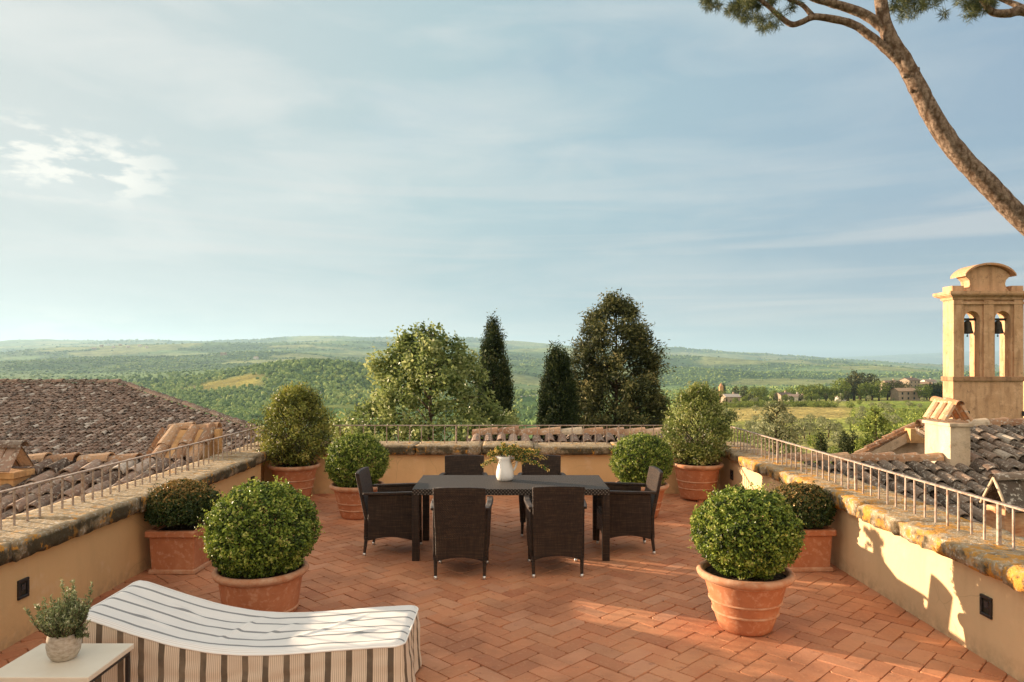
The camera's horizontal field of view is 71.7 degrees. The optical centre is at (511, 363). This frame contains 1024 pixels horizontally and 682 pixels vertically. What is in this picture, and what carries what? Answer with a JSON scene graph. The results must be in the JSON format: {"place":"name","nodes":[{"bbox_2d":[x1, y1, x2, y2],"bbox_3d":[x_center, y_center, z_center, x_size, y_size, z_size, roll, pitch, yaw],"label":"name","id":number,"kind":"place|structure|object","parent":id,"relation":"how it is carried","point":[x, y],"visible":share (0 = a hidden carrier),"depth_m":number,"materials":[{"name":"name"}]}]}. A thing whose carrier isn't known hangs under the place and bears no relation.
{"place":"outdoors","nodes":[
{"label":"outdoors","id":0,"kind":"place"},
{"bbox_2d":[0,336,999,462],"bbox_3d":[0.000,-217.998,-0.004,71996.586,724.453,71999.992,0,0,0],"label":"hills","id":1,"kind":"structure","parent":0,"point":[841,412],"depth_m":3422.27,"materials":[{"name":"green plant"}]},
{"bbox_2d":[0,422,222,519],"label":"tiled house","id":2,"kind":"structure","parent":1,"relation":"on","point":[19,466],"depth_m":9.18,"materials":[{"name":"brown tile"}]},
{"bbox_2d":[0,378,291,454],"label":"tiled house","id":3,"kind":"structure","parent":1,"relation":"on","point":[57,416],"depth_m":20.57,"materials":[{"name":"brown tile"}]},
{"bbox_2d":[345,409,352,419],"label":"leafy tree","id":4,"kind":"object","parent":1,"relation":"on","point":[347,412],"visible":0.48,"depth_m":638.46,"materials":[{"name":"green plant"}]},
{"bbox_2d":[327,318,530,441],"bbox_3d":[-3.282,4.393,26.759,8.296,12.320,7.372,0,0,0],"label":"deciduous tree","id":5,"kind":"object","parent":1,"relation":"on","point":[418,363],"visible":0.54,"depth_m":26.01,"materials":[{"name":"green plant"}]},
{"bbox_2d":[5,357,941,436],"bbox_3d":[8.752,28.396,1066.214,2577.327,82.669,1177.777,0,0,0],"label":"wood","id":6,"kind":"object","parent":1,"relation":"on","point":[214,401],"visible":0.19,"depth_m":1068.33,"materials":[{"name":"green plant"}]},
{"bbox_2d":[467,308,520,436],"bbox_3d":[-1.004,4.525,35.982,3.151,14.771,3.228,0,0,0],"label":"cypress tree","id":7,"kind":"object","parent":1,"relation":"on","point":[499,374],"visible":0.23,"depth_m":35.53,"materials":[{"name":"green plant"}]},
{"bbox_2d":[0,336,999,391],"bbox_3d":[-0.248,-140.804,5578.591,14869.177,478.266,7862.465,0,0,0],"label":"forest","id":8,"kind":"object","parent":1,"relation":"on","point":[60,360],"visible":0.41,"depth_m":2998.66,"materials":[{"name":"green plant"}]},
{"bbox_2d":[532,340,581,437],"bbox_3d":[1.997,4.795,31.032,2.276,12.074,2.257,0,0,0],"label":"cypress tree","id":9,"kind":"object","parent":1,"relation":"on","point":[559,406],"visible":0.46,"depth_m":30.57,"materials":[{"name":"green plant"}]},
{"bbox_2d":[466,426,691,442],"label":"tiled house","id":10,"kind":"structure","parent":1,"relation":"on","point":[577,432],"depth_m":12.79,"materials":[{"name":"tile"}]},
{"bbox_2d":[566,288,678,438],"bbox_3d":[4.753,3.425,32.917,5.450,14.004,5.574,0,0,34],"label":"conifer tree","id":11,"kind":"object","parent":1,"relation":"on","point":[640,395],"visible":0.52,"depth_m":31.92,"materials":[{"name":"green plant"}]},
{"bbox_2d":[721,392,740,403],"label":"farmhouse","id":12,"kind":"object","parent":1,"relation":"on","point":[730,397],"visible":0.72,"depth_m":412.09,"materials":[{"name":"brown tile"}]},
{"bbox_2d":[731,386,739,393],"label":"dark tree","id":13,"kind":"object","parent":1,"relation":"on","point":[735,388],"visible":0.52,"depth_m":453.81,"materials":[{"name":"green plant"}]},
{"bbox_2d":[739,386,747,400],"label":"dark tree","id":14,"kind":"object","parent":1,"relation":"on","point":[742,393],"visible":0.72,"depth_m":449.68,"materials":[{"name":"green plant"}]},
{"bbox_2d":[735,432,752,442],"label":"bush","id":15,"kind":"object","parent":1,"relation":"on","point":[745,440],"visible":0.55,"depth_m":103.78,"materials":[{"name":"green plant"}]},
{"bbox_2d":[742,419,754,427],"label":"olive tree","id":16,"kind":"object","parent":1,"relation":"on","point":[748,423],"visible":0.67,"depth_m":137.45,"materials":[{"name":"green plant"}]},
{"bbox_2d":[745,427,755,436],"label":"olive tree","id":17,"kind":"object","parent":1,"relation":"on","point":[751,428],"visible":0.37,"depth_m":113.08,"materials":[{"name":"green plant"}]},
{"bbox_2d":[746,386,762,398],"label":"leafy tree","id":18,"kind":"object","parent":1,"relation":"on","point":[758,390],"visible":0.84,"depth_m":439.06,"materials":[{"name":"green plant"}]},
{"bbox_2d":[756,386,768,397],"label":"leafy tree","id":19,"kind":"object","parent":1,"relation":"on","point":[764,391],"visible":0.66,"depth_m":443.25,"materials":[{"name":"green plant"}]},
{"bbox_2d":[769,390,776,398],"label":"leafy tree","id":20,"kind":"object","parent":1,"relation":"on","point":[773,392],"visible":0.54,"depth_m":469.94,"materials":[{"name":"green plant"}]},
{"bbox_2d":[749,396,809,453],"bbox_3d":[16.447,5.394,43.928,3.550,6.858,3.766,0,0,0],"label":"young tree","id":21,"kind":"object","parent":1,"relation":"on","point":[779,424],"visible":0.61,"depth_m":43.64,"materials":[{"name":"green plant"}]},
{"bbox_2d":[774,391,790,400],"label":"farmhouse","id":22,"kind":"object","parent":1,"relation":"on","point":[781,394],"visible":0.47,"depth_m":423.15,"materials":[{"name":"brown tile"}]},
{"bbox_2d":[781,394,789,400],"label":"leafy tree","id":23,"kind":"object","parent":1,"relation":"on","point":[785,396],"visible":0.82,"depth_m":393.16,"materials":[{"name":"green plant"}]},
{"bbox_2d":[785,387,795,393],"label":"leafy tree","id":24,"kind":"object","parent":1,"relation":"on","point":[789,390],"visible":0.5,"depth_m":438.93,"materials":[{"name":"green plant"}]},
{"bbox_2d":[787,392,801,401],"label":"farmhouse","id":25,"kind":"object","parent":1,"relation":"on","point":[796,396],"visible":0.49,"depth_m":402.33,"materials":[{"name":"beige stone"}]},
{"bbox_2d":[795,383,810,394],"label":"leafy tree","id":26,"kind":"object","parent":1,"relation":"on","point":[802,388],"visible":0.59,"depth_m":428.99,"materials":[{"name":"green plant"}]},
{"bbox_2d":[793,418,815,438],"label":"olive tree","id":27,"kind":"object","parent":1,"relation":"on","point":[807,425],"visible":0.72,"depth_m":108.32,"materials":[{"name":"green plant"}]},
{"bbox_2d":[804,413,815,421],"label":"olive tree","id":28,"kind":"object","parent":1,"relation":"on","point":[808,416],"visible":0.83,"depth_m":169.79,"materials":[{"name":"green plant"}]},
{"bbox_2d":[803,422,818,434],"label":"olive tree","id":29,"kind":"object","parent":1,"relation":"on","point":[815,427],"visible":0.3,"depth_m":113.65,"materials":[{"name":"green plant"}]},
{"bbox_2d":[802,384,820,400],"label":"leafy tree","id":30,"kind":"object","parent":1,"relation":"on","point":[807,389],"visible":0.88,"depth_m":423.35,"materials":[{"name":"green plant"}]},
{"bbox_2d":[804,434,819,447],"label":"bush","id":31,"kind":"object","parent":1,"relation":"on","point":[809,443],"visible":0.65,"depth_m":88.81,"materials":[{"name":"green plant"}]},
{"bbox_2d":[812,394,819,400],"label":"leafy tree","id":32,"kind":"object","parent":1,"relation":"on","point":[814,397],"visible":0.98,"depth_m":398.45,"materials":[{"name":"green plant"}]},
{"bbox_2d":[811,383,826,399],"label":"leafy tree","id":33,"kind":"object","parent":1,"relation":"on","point":[821,385],"visible":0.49,"depth_m":428.70,"materials":[{"name":"green plant"}]},
{"bbox_2d":[812,425,828,462],"bbox_3d":[22.692,6.510,52.042,1.200,4.118,1.307,0,0,26],"label":"cypress","id":34,"kind":"object","parent":1,"relation":"on","point":[823,443],"visible":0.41,"depth_m":51.88,"materials":[{"name":"green plant"}]},
{"bbox_2d":[818,387,833,400],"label":"leafy tree","id":35,"kind":"object","parent":1,"relation":"on","point":[827,390],"visible":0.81,"depth_m":423.70,"materials":[{"name":"green plant"}]},
{"bbox_2d":[818,418,839,437],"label":"olive tree","id":36,"kind":"object","parent":1,"relation":"on","point":[829,427],"visible":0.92,"depth_m":110.89,"materials":[{"name":"green plant"}]},
{"bbox_2d":[827,445,838,453],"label":"bush","id":37,"kind":"object","parent":1,"relation":"on","point":[832,449],"visible":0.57,"depth_m":75.97,"materials":[{"name":"green plant"}]},
{"bbox_2d":[831,423,844,432],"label":"olive tree","id":38,"kind":"object","parent":1,"relation":"on","point":[839,428],"visible":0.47,"depth_m":117.94,"materials":[{"name":"green plant"}]},
{"bbox_2d":[829,430,847,447],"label":"olive tree","id":39,"kind":"object","parent":1,"relation":"on","point":[836,434],"visible":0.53,"depth_m":88.08,"materials":[{"name":"green plant"}]},
{"bbox_2d":[829,378,852,395],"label":"leafy tree","id":40,"kind":"object","parent":1,"relation":"on","point":[844,385],"visible":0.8,"depth_m":418.76,"materials":[{"name":"green plant"}]},
{"bbox_2d":[837,393,844,400],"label":"leafy tree","id":41,"kind":"object","parent":1,"relation":"on","point":[842,396],"visible":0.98,"depth_m":395.66,"materials":[{"name":"green plant"}]},
{"bbox_2d":[837,428,852,453],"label":"cypress","id":42,"kind":"object","parent":1,"relation":"on","point":[843,445],"visible":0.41,"depth_m":54.92,"materials":[{"name":"green plant"}]},
{"bbox_2d":[844,391,849,400],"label":"dark tree","id":43,"kind":"object","parent":1,"relation":"on","point":[848,395],"visible":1,"depth_m":394.46,"materials":[{"name":"green plant"}]},
{"bbox_2d":[842,378,855,400],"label":"dark tree","id":44,"kind":"object","parent":1,"relation":"on","point":[853,387],"visible":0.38,"depth_m":428.51,"materials":[{"name":"green plant"}]},
{"bbox_2d":[844,416,854,426],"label":"olive tree","id":45,"kind":"object","parent":1,"relation":"on","point":[848,419],"visible":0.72,"depth_m":150.60,"materials":[{"name":"green plant"}]},
{"bbox_2d":[845,401,855,407],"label":"hedge bush","id":46,"kind":"object","parent":1,"relation":"on","point":[851,405],"visible":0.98,"depth_m":299.53,"materials":[{"name":"green plant"}]},
{"bbox_2d":[845,427,861,453],"bbox_3d":[26.476,6.802,54.988,1.360,3.803,1.342,0,0,37],"label":"cypress","id":47,"kind":"object","parent":1,"relation":"on","point":[852,448],"visible":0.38,"depth_m":54.83,"materials":[{"name":"green plant"}]},
{"bbox_2d":[847,369,862,400],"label":"dark tree","id":48,"kind":"object","parent":1,"relation":"on","point":[853,374],"visible":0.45,"depth_m":434.36,"materials":[{"name":"green plant"}]},
{"bbox_2d":[852,419,861,429],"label":"olive tree","id":49,"kind":"object","parent":1,"relation":"on","point":[853,422],"visible":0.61,"depth_m":137.18,"materials":[{"name":"green plant"}]},
{"bbox_2d":[854,413,864,420],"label":"olive tree","id":50,"kind":"object","parent":1,"relation":"on","point":[862,415],"visible":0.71,"depth_m":167.72,"materials":[{"name":"green plant"}]},
{"bbox_2d":[852,372,867,399],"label":"dark tree","id":51,"kind":"object","parent":1,"relation":"on","point":[860,379],"visible":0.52,"depth_m":429.32,"materials":[{"name":"green plant"}]},
{"bbox_2d":[697,0,1023,235],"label":"pine tree","id":52,"kind":"object","parent":1,"relation":"on","point":[993,190],"visible":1,"depth_m":11.94,"materials":[{"name":"brown plant"}]},
{"bbox_2d":[856,382,874,400],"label":"leafy tree","id":53,"kind":"object","parent":1,"relation":"on","point":[863,390],"visible":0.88,"depth_m":418.81,"materials":[{"name":"green plant"}]},
{"bbox_2d":[851,404,893,452],"bbox_3d":[23.689,5.527,46.033,3.063,5.954,2.968,0,0,24],"label":"young tree","id":54,"kind":"object","parent":1,"relation":"on","point":[875,419],"visible":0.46,"depth_m":45.83,"materials":[{"name":"green plant"}]},
{"bbox_2d":[866,373,879,399],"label":"dark tree","id":55,"kind":"object","parent":1,"relation":"on","point":[870,376],"visible":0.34,"depth_m":434.12,"materials":[{"name":"green plant"}]},
{"bbox_2d":[869,380,890,400],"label":"leafy tree","id":56,"kind":"object","parent":1,"relation":"on","point":[879,395],"visible":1,"depth_m":413.37,"materials":[{"name":"green plant"}]},
{"bbox_2d":[877,402,886,407],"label":"olive tree","id":57,"kind":"object","parent":1,"relation":"on","point":[883,404],"visible":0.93,"depth_m":255.81,"materials":[{"name":"green plant"}]},
{"bbox_2d":[843,422,924,464],"bbox_3d":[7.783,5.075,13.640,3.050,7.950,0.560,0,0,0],"label":"tiled outbuilding","id":58,"kind":"structure","parent":1,"relation":"on","point":[905,439],"depth_m":13.51,"materials":[{"name":"tile"}]},
{"bbox_2d":[882,382,892,399],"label":"dark tree","id":59,"kind":"object","parent":1,"relation":"on","point":[888,395],"visible":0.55,"depth_m":429.17,"materials":[{"name":"green plant"}]},
{"bbox_2d":[849,407,927,430],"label":"vine rows","id":60,"kind":"object","parent":1,"relation":"on","point":[907,420],"visible":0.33,"depth_m":173.07,"materials":[{"name":"green plant"}]},
{"bbox_2d":[883,406,894,411],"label":"olive tree","id":61,"kind":"object","parent":1,"relation":"on","point":[888,410],"visible":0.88,"depth_m":216.72,"materials":[{"name":"green plant"}]},
{"bbox_2d":[880,379,902,392],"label":"farmhouse","id":62,"kind":"object","parent":1,"relation":"on","point":[885,381],"visible":0.23,"depth_m":518.34,"materials":[{"name":"brown tile"}]},
{"bbox_2d":[887,413,903,427],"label":"olive tree","id":63,"kind":"object","parent":1,"relation":"on","point":[895,419],"visible":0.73,"depth_m":140.04,"materials":[{"name":"green plant"}]},
{"bbox_2d":[895,381,905,387],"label":"dark tree","id":64,"kind":"object","parent":1,"relation":"on","point":[898,384],"visible":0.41,"depth_m":434.13,"materials":[{"name":"green plant"}]},
{"bbox_2d":[779,396,1023,536],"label":"tiled house","id":65,"kind":"structure","parent":1,"relation":"on","point":[963,453],"depth_m":10.48,"materials":[{"name":"brown tile"}]},
{"bbox_2d":[890,386,922,400],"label":"farmhouse","id":66,"kind":"object","parent":1,"relation":"on","point":[900,394],"visible":0.75,"depth_m":421.33,"materials":[{"name":"stone"}]},
{"bbox_2d":[899,376,919,387],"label":"farmhouse","id":67,"kind":"object","parent":1,"relation":"on","point":[914,382],"visible":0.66,"depth_m":556.58,"materials":[{"name":"brown tile"}]},
{"bbox_2d":[913,384,932,397],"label":"leafy tree","id":68,"kind":"object","parent":1,"relation":"on","point":[924,393],"visible":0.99,"depth_m":413.76,"materials":[{"name":"green plant"}]},
{"bbox_2d":[920,380,932,386],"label":"farmhouse","id":69,"kind":"object","parent":1,"relation":"on","point":[924,383],"visible":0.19,"depth_m":596.11,"materials":[{"name":"stone"}]},
{"bbox_2d":[920,378,936,383],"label":"farmhouse","id":70,"kind":"object","parent":1,"relation":"on","point":[930,380],"visible":0.45,"depth_m":777.24,"materials":[{"name":"brown tile"}]},
{"bbox_2d":[932,382,935,396],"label":"cypress tree","id":71,"kind":"object","parent":1,"relation":"on","point":[933,390],"visible":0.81,"depth_m":422.44,"materials":[{"name":"green plant"}]},
{"bbox_2d":[936,382,939,396],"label":"cypress tree","id":72,"kind":"object","parent":1,"relation":"on","point":[937,390],"visible":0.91,"depth_m":425.59,"materials":[{"name":"green plant"}]},
{"bbox_2d":[935,381,942,396],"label":"dark tree","id":73,"kind":"object","parent":1,"relation":"on","point":[941,382],"visible":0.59,"depth_m":428.97,"materials":[{"name":"green wood"}]},
{"bbox_2d":[933,262,1023,426],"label":"bell tower","id":74,"kind":"structure","parent":1,"relation":"on","point":[982,295],"depth_m":30.00,"materials":[{"name":"paint"}]},
{"bbox_2d":[0,494,1019,681],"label":"terrace floor","id":75,"kind":"structure","parent":0,"point":[666,583],"depth_m":5.82,"materials":[{"name":"ceramic"}]},
{"bbox_2d":[0,643,133,681],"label":"side table","id":76,"kind":"object","parent":75,"relation":"on","point":[91,662],"visible":0.99,"depth_m":3.77,"materials":[{"name":"grey"}]},
{"bbox_2d":[23,579,94,661],"bbox_3d":[-2.433,1.376,3.847,0.312,0.449,0.320,0,0,31],"label":"potted rosemary","id":77,"kind":"object","parent":76,"relation":"on","point":[62,627],"visible":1,"depth_m":3.79,"materials":[{"name":"green plant"}]},
{"bbox_2d":[0,447,266,651],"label":"parapet wall","id":78,"kind":"structure","parent":75,"relation":"on","point":[102,544],"depth_m":6.10,"materials":[{"name":"paint"}]},
{"bbox_2d":[17,577,29,600],"bbox_3d":[-3.644,1.673,5.280,0.020,0.144,0.116,0,0,0],"label":"wall light","id":79,"kind":"object","parent":78,"relation":"attached to","point":[23,587],"visible":1,"depth_m":5.28,"materials":[{"name":"grey metal"}]},
{"bbox_2d":[0,427,258,529],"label":"railing","id":80,"kind":"object","parent":78,"relation":"on","point":[14,489],"visible":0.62,"depth_m":6.98,"materials":[{"name":"metal"}]},
{"bbox_2d":[144,476,221,574],"bbox_3d":[-3.323,1.598,7.109,0.757,0.904,0.708,0,0,1],"label":"planter shrub","id":81,"kind":"object","parent":75,"relation":"on","point":[176,544],"visible":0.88,"depth_m":6.90,"materials":[{"name":"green plant"}]},
{"bbox_2d":[82,580,421,681],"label":"covered sun lounger","id":82,"kind":"object","parent":75,"relation":"on","point":[172,635],"visible":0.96,"depth_m":4.25,"materials":[{"name":"fabric"}]},
{"bbox_2d":[194,475,324,611],"bbox_3d":[-2.070,1.485,5.860,1.020,1.129,1.018,0,0,-13],"label":"potted boxwood","id":83,"kind":"object","parent":75,"relation":"on","point":[264,569],"visible":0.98,"depth_m":5.59,"materials":[{"name":"plant"}]},
{"bbox_2d":[246,380,340,497],"bbox_3d":[-3.276,1.145,10.847,1.390,1.809,1.415,0,0,0],"label":"potted laurel","id":84,"kind":"object","parent":75,"relation":"on","point":[295,467],"visible":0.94,"depth_m":10.58,"materials":[{"name":"plant"}]},
{"bbox_2d":[322,430,393,519],"bbox_3d":[-2.075,1.460,9.506,0.928,1.181,0.940,0,0,43],"label":"potted boxwood","id":85,"kind":"object","parent":75,"relation":"on","point":[345,490],"visible":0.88,"depth_m":9.26,"materials":[{"name":"plant"}]},
{"bbox_2d":[355,467,421,555],"bbox_3d":[-1.345,1.605,7.801,0.679,0.895,0.614,0,0,1],"label":"wicker armchair","id":86,"kind":"object","parent":75,"relation":"on","point":[387,509],"visible":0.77,"depth_m":7.53,"materials":[{"name":"brown wicker"}]},
{"bbox_2d":[430,487,492,579],"bbox_3d":[-0.496,1.605,6.975,0.614,0.895,0.679,0,0,0],"label":"wicker armchair","id":87,"kind":"object","parent":75,"relation":"on","point":[461,516],"visible":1,"depth_m":6.72,"materials":[{"name":"brown wicker"}]},
{"bbox_2d":[439,455,487,474],"bbox_3d":[-0.601,1.605,8.715,0.614,0.895,0.679,0,0,-1],"label":"wicker armchair","id":88,"kind":"object","parent":75,"relation":"on","point":[462,464],"visible":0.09,"depth_m":8.98,"materials":[{"name":"brown wicker"}]},
{"bbox_2d":[245,441,755,493],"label":"parapet wall","id":89,"kind":"structure","parent":75,"relation":"on","point":[414,461],"depth_m":11.20,"materials":[{"name":"stone"}]},
{"bbox_2d":[270,425,723,444],"bbox_3d":[-0.245,1.147,11.420,7.330,0.327,0.036,0,0,0],"label":"railing","id":90,"kind":"object","parent":89,"relation":"on","point":[502,430],"visible":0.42,"depth_m":11.41,"materials":[{"name":"metal"}]},
{"bbox_2d":[412,475,609,560],"bbox_3d":[-0.012,1.675,7.830,2.060,0.750,0.940,0,0,0],"label":"dining table","id":91,"kind":"object","parent":75,"relation":"on","point":[593,485],"visible":0.95,"depth_m":7.64,"materials":[{"name":"brown wicker"}]},
{"bbox_2d":[495,455,517,480],"bbox_3d":[-0.074,1.165,7.930,0.205,0.270,0.205,0,0,-45],"label":"jug","id":92,"kind":"object","parent":91,"relation":"on","point":[504,471],"visible":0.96,"depth_m":7.86,"materials":[{"name":"white ceramic"}]},
{"bbox_2d":[481,442,549,471],"bbox_3d":[0.034,1.040,7.926,0.779,0.338,0.264,0,0,0],"label":"flower bunch","id":93,"kind":"object","parent":92,"relation":"in","point":[503,449],"visible":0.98,"depth_m":7.91,"materials":[{"name":"plant"}]},
{"bbox_2d":[517,455,565,536],"bbox_3d":[0.366,1.605,8.715,0.614,0.895,0.679,0,0,1],"label":"wicker armchair","id":94,"kind":"object","parent":75,"relation":"on","point":[552,463],"visible":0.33,"depth_m":8.97,"materials":[{"name":"brown wicker"}]},
{"bbox_2d":[524,486,586,577],"bbox_3d":[0.432,1.605,7.035,0.614,0.895,0.679,0,0,-2],"label":"wicker armchair","id":95,"kind":"object","parent":75,"relation":"on","point":[554,520],"visible":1,"depth_m":6.78,"materials":[{"name":"brown wicker"}]},
{"bbox_2d":[596,466,662,554],"bbox_3d":[1.295,1.605,7.862,0.679,0.895,0.614,0,0,-2],"label":"wicker armchair","id":96,"kind":"object","parent":75,"relation":"on","point":[632,508],"visible":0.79,"depth_m":7.60,"materials":[{"name":"brown wicker"}]},
{"bbox_2d":[608,432,677,517],"bbox_3d":[1.740,1.477,9.545,0.937,1.145,0.912,0,0,-42],"label":"potted boxwood","id":97,"kind":"object","parent":75,"relation":"on","point":[627,458],"visible":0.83,"depth_m":9.33,"materials":[{"name":"plant"}]},
{"bbox_2d":[656,381,743,502],"bbox_3d":[2.845,1.130,10.690,1.302,1.840,1.252,0,0,0],"label":"potted shrub","id":98,"kind":"object","parent":75,"relation":"on","point":[697,474],"visible":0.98,"depth_m":10.51,"materials":[{"name":"green plant"}]},
{"bbox_2d":[687,482,806,636],"bbox_3d":[1.799,1.482,5.495,0.891,1.137,0.914,0,0,40],"label":"potted boxwood","id":99,"kind":"object","parent":75,"relation":"on","point":[746,585],"visible":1,"depth_m":5.27,"materials":[{"name":"plant"}]},
{"bbox_2d":[769,480,837,571],"bbox_3d":[2.919,1.610,7.210,0.694,0.880,0.691,0,0,-27],"label":"planter shrub","id":100,"kind":"object","parent":75,"relation":"on","point":[817,512],"visible":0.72,"depth_m":6.98,"materials":[{"name":"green plant"}]},
{"bbox_2d":[719,447,1023,681],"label":"parapet wall","id":101,"kind":"structure","parent":75,"relation":"on","point":[939,575],"depth_m":5.67,"materials":[{"name":"beige paint"}]},
{"bbox_2d":[731,426,1023,550],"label":"railing","id":102,"kind":"object","parent":101,"relation":"on","point":[999,505],"visible":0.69,"depth_m":6.39,"materials":[{"name":"metal"}]},
{"bbox_2d":[979,593,992,619],"bbox_3d":[3.274,1.673,4.890,0.020,0.144,0.116,0,0,0],"label":"wall light","id":103,"kind":"object","parent":101,"relation":"attached to","point":[985,605],"visible":1,"depth_m":4.88,"materials":[{"name":"grey metal"}]},
{"bbox_2d":[0,0,1023,356],"label":"sky","id":104,"kind":"structure","parent":0,"point":[174,170],"materials":[{"name":"blue"}]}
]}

